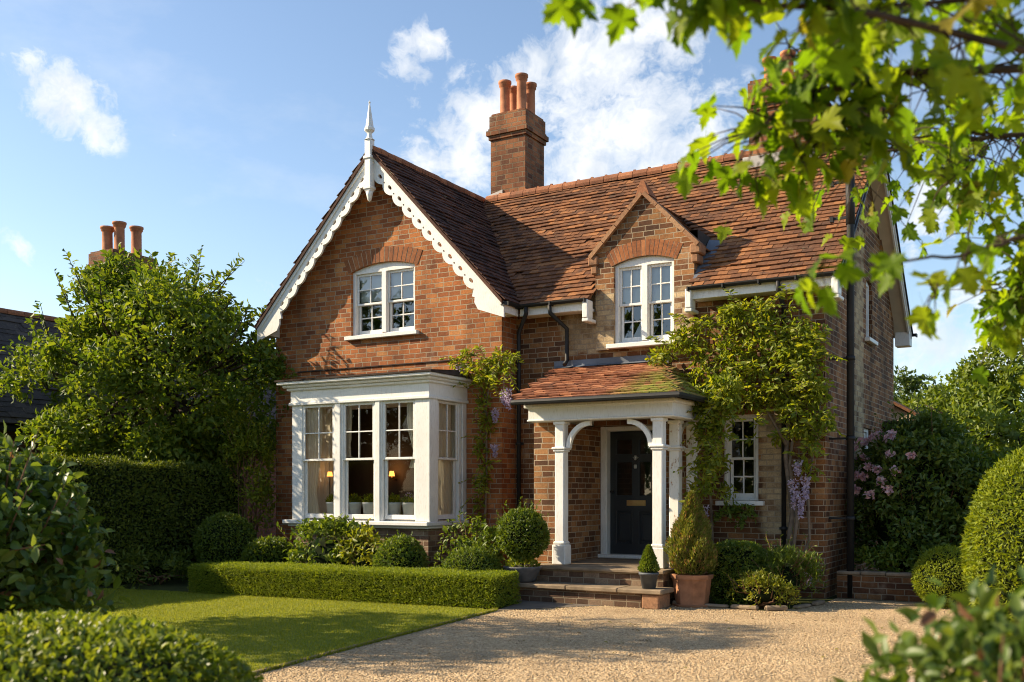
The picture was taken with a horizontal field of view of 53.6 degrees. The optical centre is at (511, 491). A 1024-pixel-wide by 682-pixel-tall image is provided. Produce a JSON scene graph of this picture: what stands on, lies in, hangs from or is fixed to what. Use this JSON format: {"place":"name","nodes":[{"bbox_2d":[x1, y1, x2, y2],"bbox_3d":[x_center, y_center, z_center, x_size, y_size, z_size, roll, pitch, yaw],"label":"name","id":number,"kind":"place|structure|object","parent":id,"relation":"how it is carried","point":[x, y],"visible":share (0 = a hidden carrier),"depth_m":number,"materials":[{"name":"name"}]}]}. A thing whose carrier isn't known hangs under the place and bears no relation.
{"place":"outdoors","nodes":[
{"label":"outdoors","id":0,"kind":"place"},
{"bbox_2d":[0,221,275,543],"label":"neighbour house","id":1,"kind":"structure","parent":0,"point":[13,326],"depth_m":24.07,"materials":[{"name":"brick"}]},
{"bbox_2d":[5,588,497,679],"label":"lawn","id":2,"kind":"structure","parent":0,"point":[291,640],"depth_m":12.54,"materials":[{"name":"green plant"}]},
{"bbox_2d":[98,577,922,610],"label":"ground","id":3,"kind":"structure","parent":0,"point":[172,584],"depth_m":16.56,"materials":[{"name":"brown soil"}]},
{"bbox_2d":[0,420,132,638],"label":"magnolia bush","id":4,"kind":"object","parent":3,"relation":"on","point":[47,561],"visible":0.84,"depth_m":6.74,"materials":[{"name":"green plant"}]},
{"bbox_2d":[1,450,247,585],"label":"tall dark hedge","id":5,"kind":"object","parent":3,"relation":"on","point":[157,506],"visible":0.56,"depth_m":18.04,"materials":[{"name":"green plant"}]},
{"bbox_2d":[0,596,264,681],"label":"clipped bush","id":6,"kind":"object","parent":3,"relation":"on","point":[33,648],"visible":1,"depth_m":4.12,"materials":[{"name":"green plant"}]},
{"bbox_2d":[0,242,296,476],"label":"garden tree","id":7,"kind":"object","parent":3,"relation":"on","point":[146,370],"visible":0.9,"depth_m":19.50,"materials":[{"name":"green plant"}]},
{"bbox_2d":[108,545,198,588],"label":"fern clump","id":8,"kind":"object","parent":3,"relation":"on","point":[129,558],"visible":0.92,"depth_m":17.23,"materials":[{"name":"green plant"}]},
{"bbox_2d":[193,511,256,567],"bbox_3d":[-5.073,0.932,17.959,1.155,1.215,1.148,0,0,30],"label":"box ball","id":9,"kind":"object","parent":3,"relation":"on","point":[221,538],"visible":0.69,"depth_m":17.61,"materials":[{"name":"green plant"}]},
{"bbox_2d":[217,405,281,535],"bbox_3d":[-5.048,-0.055,19.546,1.389,3.326,1.303,0,0,-18],"label":"climbing shrub","id":10,"kind":"object","parent":3,"relation":"on","point":[239,444],"visible":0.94,"depth_m":19.48,"materials":[{"name":"green plant"}]},
{"bbox_2d":[236,533,296,562],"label":"shrub","id":11,"kind":"object","parent":3,"relation":"on","point":[271,550],"visible":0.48,"depth_m":17.16,"materials":[{"name":"green plant"}]},
{"bbox_2d":[276,513,373,565],"bbox_3d":[-3.010,0.967,16.744,1.796,1.287,1.267,0,0,30],"label":"laurel shrub","id":12,"kind":"object","parent":3,"relation":"on","point":[321,549],"visible":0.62,"depth_m":16.48,"materials":[{"name":"green plant"}]},
{"bbox_2d":[187,560,521,608],"bbox_3d":[-2.500,1.345,15.197,5.507,0.535,0.918,0,0,25],"label":"box hedge","id":13,"kind":"object","parent":3,"relation":"on","point":[486,588],"visible":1,"depth_m":14.70,"materials":[{"name":"green plant"}]},
{"bbox_2d":[329,518,387,566],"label":"laurel shrub","id":14,"kind":"object","parent":3,"relation":"on","point":[367,551],"visible":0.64,"depth_m":16.06,"materials":[{"name":"green plant"}]},
{"bbox_2d":[372,530,429,568],"bbox_3d":[-1.718,1.111,15.635,0.938,1.040,0.909,0,0,30],"label":"box ball","id":15,"kind":"object","parent":3,"relation":"on","point":[401,553],"visible":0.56,"depth_m":15.38,"materials":[{"name":"green plant"}]},
{"bbox_2d":[432,510,506,569],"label":"corner shrub","id":16,"kind":"object","parent":3,"relation":"on","point":[488,534],"visible":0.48,"depth_m":16.13,"materials":[{"name":"green plant"}]},
{"bbox_2d":[440,537,503,570],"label":"mound shrub","id":17,"kind":"object","parent":3,"relation":"on","point":[476,558],"visible":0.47,"depth_m":14.72,"materials":[{"name":"green plant"}]},
{"bbox_2d":[438,344,523,543],"bbox_3d":[-0.485,-0.445,17.160,1.596,4.094,0.762,0,0,39],"label":"wisteria","id":18,"kind":"object","parent":3,"relation":"on","point":[488,375],"visible":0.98,"depth_m":17.23,"materials":[{"name":"green plant"}]},
{"bbox_2d":[253,49,917,608],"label":"brick house","id":19,"kind":"structure","parent":3,"relation":"on","point":[401,279],"depth_m":17.32,"materials":[{"name":"brick"}]},
{"bbox_2d":[306,407,321,513],"bbox_3d":[-3.525,-0.550,18.046,0.400,2.020,0.036,0,0,30],"label":"curtain","id":20,"kind":"object","parent":19,"relation":"hanging from","point":[312,443],"visible":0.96,"depth_m":18.05,"materials":[{"name":"beige fabric"}]},
{"bbox_2d":[317,408,333,513],"bbox_3d":[-3.496,-0.560,18.654,0.036,2.040,0.710,0,0,30],"label":"curtain","id":21,"kind":"object","parent":19,"relation":"hanging from","point":[326,467],"visible":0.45,"depth_m":18.75,"materials":[{"name":"beige fabric"}]},
{"bbox_2d":[326,493,333,513],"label":"potted plant","id":22,"kind":"object","parent":19,"relation":"on","point":[330,506],"visible":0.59,"depth_m":17.93,"materials":[{"name":"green plant"}]},
{"bbox_2d":[327,472,332,493],"bbox_3d":[-3.329,0.339,18.505,0.200,1.408,0.195,0,0,30],"label":"floor lamp","id":23,"kind":"object","parent":19,"relation":"on","point":[329,474],"visible":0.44,"depth_m":18.49,"materials":[{"name":"yellow fabric"}]},
{"bbox_2d":[347,406,351,456],"bbox_3d":[-2.869,-1.090,17.712,0.170,0.980,0.036,0,0,30],"label":"curtain","id":24,"kind":"object","parent":19,"relation":"hanging from","point":[349,419],"visible":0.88,"depth_m":17.69,"materials":[{"name":"beige fabric"}]},
{"bbox_2d":[349,493,362,513],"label":"potted plant","id":25,"kind":"object","parent":19,"relation":"on","point":[355,506],"visible":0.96,"depth_m":17.68,"materials":[{"name":"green plant"}]},
{"bbox_2d":[362,493,373,513],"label":"potted plant","id":26,"kind":"object","parent":19,"relation":"on","point":[368,506],"visible":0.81,"depth_m":17.51,"materials":[{"name":"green plant"}]},
{"bbox_2d":[274,358,472,566],"bbox_3d":[-2.663,-0.362,18.127,4.070,3.925,1.645,0,0,30],"label":"bay window","id":27,"kind":"structure","parent":19,"relation":"in","point":[427,388],"depth_m":17.24,"materials":[{"name":"white paint"}]},
{"bbox_2d":[344,246,421,340],"bbox_3d":[-2.358,-3.659,18.644,1.802,1.668,0.275,0,0,30],"label":"window","id":28,"kind":"structure","parent":19,"relation":"in","point":[405,254],"depth_m":18.66,"materials":[{"name":"white paint"}]},
{"bbox_2d":[389,471,395,479],"bbox_3d":[-2.308,-0.310,19.648,0.120,0.181,0.202,0,0,30],"label":"wall lamp","id":29,"kind":"object","parent":19,"relation":"attached to","point":[391,473],"visible":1,"depth_m":19.58,"materials":[{"name":"gold metal"}]},
{"bbox_2d":[388,493,401,519],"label":"potted plant","id":30,"kind":"object","parent":19,"relation":"on","point":[394,508],"visible":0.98,"depth_m":17.25,"materials":[{"name":"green plant"}]},
{"bbox_2d":[402,492,413,514],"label":"potted plant","id":31,"kind":"object","parent":19,"relation":"on","point":[408,507],"visible":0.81,"depth_m":17.09,"materials":[{"name":"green plant"}]},
{"bbox_2d":[407,403,413,467],"bbox_3d":[-1.656,-0.980,16.963,0.280,1.160,0.036,0,0,30],"label":"curtain","id":32,"kind":"object","parent":19,"relation":"hanging from","point":[410,415],"visible":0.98,"depth_m":16.98,"materials":[{"name":"beige fabric"}]},
{"bbox_2d":[438,403,451,514],"bbox_3d":[-1.212,-0.560,17.330,0.036,2.040,0.670,0,0,30],"label":"curtain","id":33,"kind":"object","parent":19,"relation":"hanging from","point":[444,484],"visible":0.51,"depth_m":17.42,"materials":[{"name":"beige fabric"}]},
{"bbox_2d":[598,425,652,558],"bbox_3d":[1.988,0.010,16.689,1.300,2.180,0.270,0,0,30],"label":"front door","id":34,"kind":"structure","parent":19,"relation":"in","point":[626,520],"depth_m":16.85,"materials":[{"name":"paint"}]},
{"bbox_2d":[605,239,682,348],"bbox_3d":[2.159,-3.224,16.494,1.359,1.737,0.285,0,0,30],"label":"window","id":35,"kind":"structure","parent":19,"relation":"in","point":[647,280],"depth_m":16.52,"materials":[{"name":"white paint"}]},
{"bbox_2d":[637,544,660,588],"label":"cone topiary","id":36,"kind":"object","parent":19,"relation":"on","point":[648,567],"visible":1,"depth_m":13.85,"materials":[{"name":"plant"}]},
{"bbox_2d":[713,500,757,529],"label":"sill plant","id":37,"kind":"object","parent":19,"relation":"attached to","point":[730,510],"visible":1,"depth_m":15.49,"materials":[{"name":"green plant"}]},
{"bbox_2d":[715,414,764,505],"bbox_3d":[3.577,-0.492,15.782,0.760,1.415,0.275,0,0,30],"label":"window","id":38,"kind":"structure","parent":19,"relation":"in","point":[745,498],"depth_m":15.83,"materials":[{"name":"white paint"}]},
{"bbox_2d":[864,428,867,448],"bbox_3d":[6.170,-0.635,17.922,0.130,0.970,0.700,0,0,30],"label":"window","id":39,"kind":"structure","parent":19,"relation":"in","point":[865,430],"depth_m":18.15,"materials":[{"name":"white paint"}]},
{"bbox_2d":[865,282,877,345],"bbox_3d":[6.296,-3.187,17.994,0.275,1.125,0.750,0,0,30],"label":"window","id":40,"kind":"structure","parent":19,"relation":"in","point":[871,341],"depth_m":18.19,"materials":[{"name":"white paint"}]},
{"bbox_2d":[708,539,767,605],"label":"square box shrub","id":41,"kind":"object","parent":3,"relation":"on","point":[732,554],"visible":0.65,"depth_m":14.09,"materials":[{"name":"green plant"}]},
{"bbox_2d":[645,283,848,583],"bbox_3d":[3.382,-0.723,15.075,3.099,4.657,1.568,0,0,20],"label":"wisteria","id":42,"kind":"object","parent":3,"relation":"on","point":[728,388],"visible":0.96,"depth_m":15.03,"materials":[{"name":"green plant"}]},
{"bbox_2d":[724,566,801,608],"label":"golden shrub","id":43,"kind":"object","parent":3,"relation":"on","point":[761,595],"visible":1,"depth_m":13.65,"materials":[{"name":"green plant"}]},
{"bbox_2d":[750,527,829,604],"bbox_3d":[3.816,1.086,14.281,1.202,1.184,1.239,0,0,-6],"label":"lavender clump","id":44,"kind":"object","parent":3,"relation":"on","point":[777,558],"visible":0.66,"depth_m":14.03,"materials":[{"name":"green plant"}]},
{"bbox_2d":[837,570,971,604],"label":"planter wall","id":45,"kind":"structure","parent":3,"relation":"on","point":[880,585],"depth_m":14.92,"materials":[{"name":"brick"}]},
{"bbox_2d":[854,544,888,570],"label":"wall plant","id":46,"kind":"object","parent":45,"relation":"on","point":[872,553],"depth_m":15.23,"materials":[{"name":"green plant"}]},
{"bbox_2d":[870,541,916,571],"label":"wall plant","id":47,"kind":"object","parent":45,"relation":"on","point":[893,551],"depth_m":15.06,"materials":[{"name":"green plant"}]},
{"bbox_2d":[904,544,934,572],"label":"wall plant","id":48,"kind":"object","parent":45,"relation":"on","point":[911,564],"depth_m":14.96,"materials":[{"name":"green plant"}]},
{"bbox_2d":[845,390,995,571],"bbox_3d":[6.525,0.014,16.064,2.597,3.327,2.732,0,0,30],"label":"rhododendron bush","id":49,"kind":"object","parent":3,"relation":"on","point":[921,468],"visible":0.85,"depth_m":15.42,"materials":[{"name":"green plant"}]},
{"bbox_2d":[894,401,961,547],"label":"outbuilding","id":50,"kind":"structure","parent":3,"relation":"on","point":[900,408],"depth_m":25.99,"materials":[{"name":"tile"}]},
{"bbox_2d":[894,365,990,443],"bbox_3d":[14.882,-1.498,36.811,4.852,6.396,5.140,0,0,30],"label":"garden tree","id":51,"kind":"object","parent":3,"relation":"on","point":[909,384],"visible":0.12,"depth_m":37.17,"materials":[{"name":"green plant"}]},
{"bbox_2d":[902,339,1023,484],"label":"garden tree","id":52,"kind":"object","parent":3,"relation":"on","point":[1004,388],"visible":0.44,"depth_m":27.48,"materials":[{"name":"green plant"}]},
{"bbox_2d":[937,399,1023,467],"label":"garden tree","id":53,"kind":"object","parent":3,"relation":"on","point":[1012,434],"visible":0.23,"depth_m":21.02,"materials":[{"name":"green plant"}]},
{"bbox_2d":[961,446,1016,550],"bbox_3d":[7.839,0.436,15.410,1.970,2.489,2.207,0,0,30],"label":"side bush","id":54,"kind":"object","parent":3,"relation":"on","point":[997,456],"visible":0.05,"depth_m":15.50,"materials":[{"name":"green plant"}]},
{"bbox_2d":[0,0,1023,445],"label":"sky","id":55,"kind":"structure","parent":0,"point":[227,127],"materials":[{"name":"blue"}]},
{"bbox_2d":[498,600,598,609],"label":"garden path","id":56,"kind":"structure","parent":0,"point":[523,604],"depth_m":14.13,"materials":[{"name":"grey stone"}]},
{"bbox_3d":[0.152,1.463,14.938,0.340,0.268,0.340,0,0,30],"label":"pot pedestal","id":57,"kind":"object","parent":56,"relation":"on","visible":0},
{"bbox_2d":[494,496,550,582],"bbox_3d":[0.138,0.696,14.942,0.888,1.267,0.869,0,0,30],"label":"lollipop topiary","id":58,"kind":"object","parent":57,"relation":"on","point":[522,535],"visible":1,"depth_m":14.72,"materials":[{"name":"plant"}]},
{"bbox_2d":[323,603,911,681],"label":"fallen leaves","id":59,"kind":"object","parent":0,"point":[620,642],"visible":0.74,"depth_m":10.63,"materials":[{"name":"brown plant"}]},
{"bbox_2d":[255,598,985,681],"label":"gravel drive","id":60,"kind":"structure","parent":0,"point":[585,666],"depth_m":10.16,"materials":[{"name":"beige gravel"}]},
{"bbox_2d":[252,609,493,673],"bbox_3d":[-2.311,1.583,8.612,0.095,0.035,10.680,0,0,23],"label":"lawn edging","id":61,"kind":"object","parent":60,"relation":"on","point":[296,660],"visible":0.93,"depth_m":9.99,"materials":[{"name":"stone"}]},
{"bbox_2d":[663,490,719,607],"bbox_3d":[2.529,0.781,14.154,0.780,1.626,0.766,0,0,30],"label":"cone topiary","id":62,"kind":"object","parent":60,"relation":"on","point":[692,552],"visible":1,"depth_m":13.96,"materials":[{"name":"plant"}]},
{"bbox_2d":[705,603,728,607],"bbox_3d":[2.814,1.572,13.927,0.340,0.050,0.100,0,0,29],"label":"edging stone","id":63,"kind":"object","parent":60,"relation":"on","point":[718,605],"visible":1,"depth_m":13.88,"materials":[{"name":"grey stone"}]},
{"bbox_2d":[730,604,758,609],"bbox_3d":[3.150,1.566,13.709,0.380,0.062,0.100,0,0,33],"label":"edging stone","id":64,"kind":"object","parent":60,"relation":"on","point":[743,607],"visible":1,"depth_m":13.67,"materials":[{"name":"beige stone"}]},
{"bbox_2d":[764,605,787,610],"bbox_3d":[3.535,1.560,13.555,0.300,0.074,0.100,0,0,1],"label":"edging stone","id":65,"kind":"object","parent":60,"relation":"on","point":[775,608],"visible":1,"depth_m":13.51,"materials":[{"name":"beige stone"}]},
{"bbox_2d":[541,0,1023,386],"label":"maple tree","id":66,"kind":"object","parent":60,"relation":"on","point":[865,34],"visible":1,"depth_m":3.53,"materials":[{"name":"green plant"}]},
{"bbox_2d":[793,603,811,608],"bbox_3d":[3.976,1.572,13.877,0.100,0.050,0.400,0,0,43],"label":"edging stone","id":67,"kind":"object","parent":60,"relation":"on","point":[805,605],"visible":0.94,"depth_m":13.80,"materials":[{"name":"grey stone"}]},
{"bbox_2d":[811,600,824,605],"bbox_3d":[4.313,1.566,14.260,0.100,0.062,0.360,0,0,34],"label":"edging stone","id":68,"kind":"object","parent":60,"relation":"on","point":[817,602],"visible":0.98,"depth_m":14.15,"materials":[{"name":"grey stone"}]},
{"bbox_2d":[827,564,1023,681],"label":"bush","id":69,"kind":"object","parent":60,"relation":"on","point":[991,653],"visible":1,"depth_m":2.31,"materials":[{"name":"green plant"}]},
{"bbox_2d":[911,543,978,608],"bbox_3d":[5.983,1.170,13.920,0.951,0.931,0.966,0,0,30],"label":"box ball","id":70,"kind":"object","parent":60,"relation":"on","point":[942,566],"visible":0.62,"depth_m":13.70,"materials":[{"name":"green plant"}]},
{"bbox_2d":[959,445,1023,637],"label":"clipped egg","id":71,"kind":"object","parent":60,"relation":"on","point":[997,533],"visible":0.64,"depth_m":9.08,"materials":[{"name":"green plant"}]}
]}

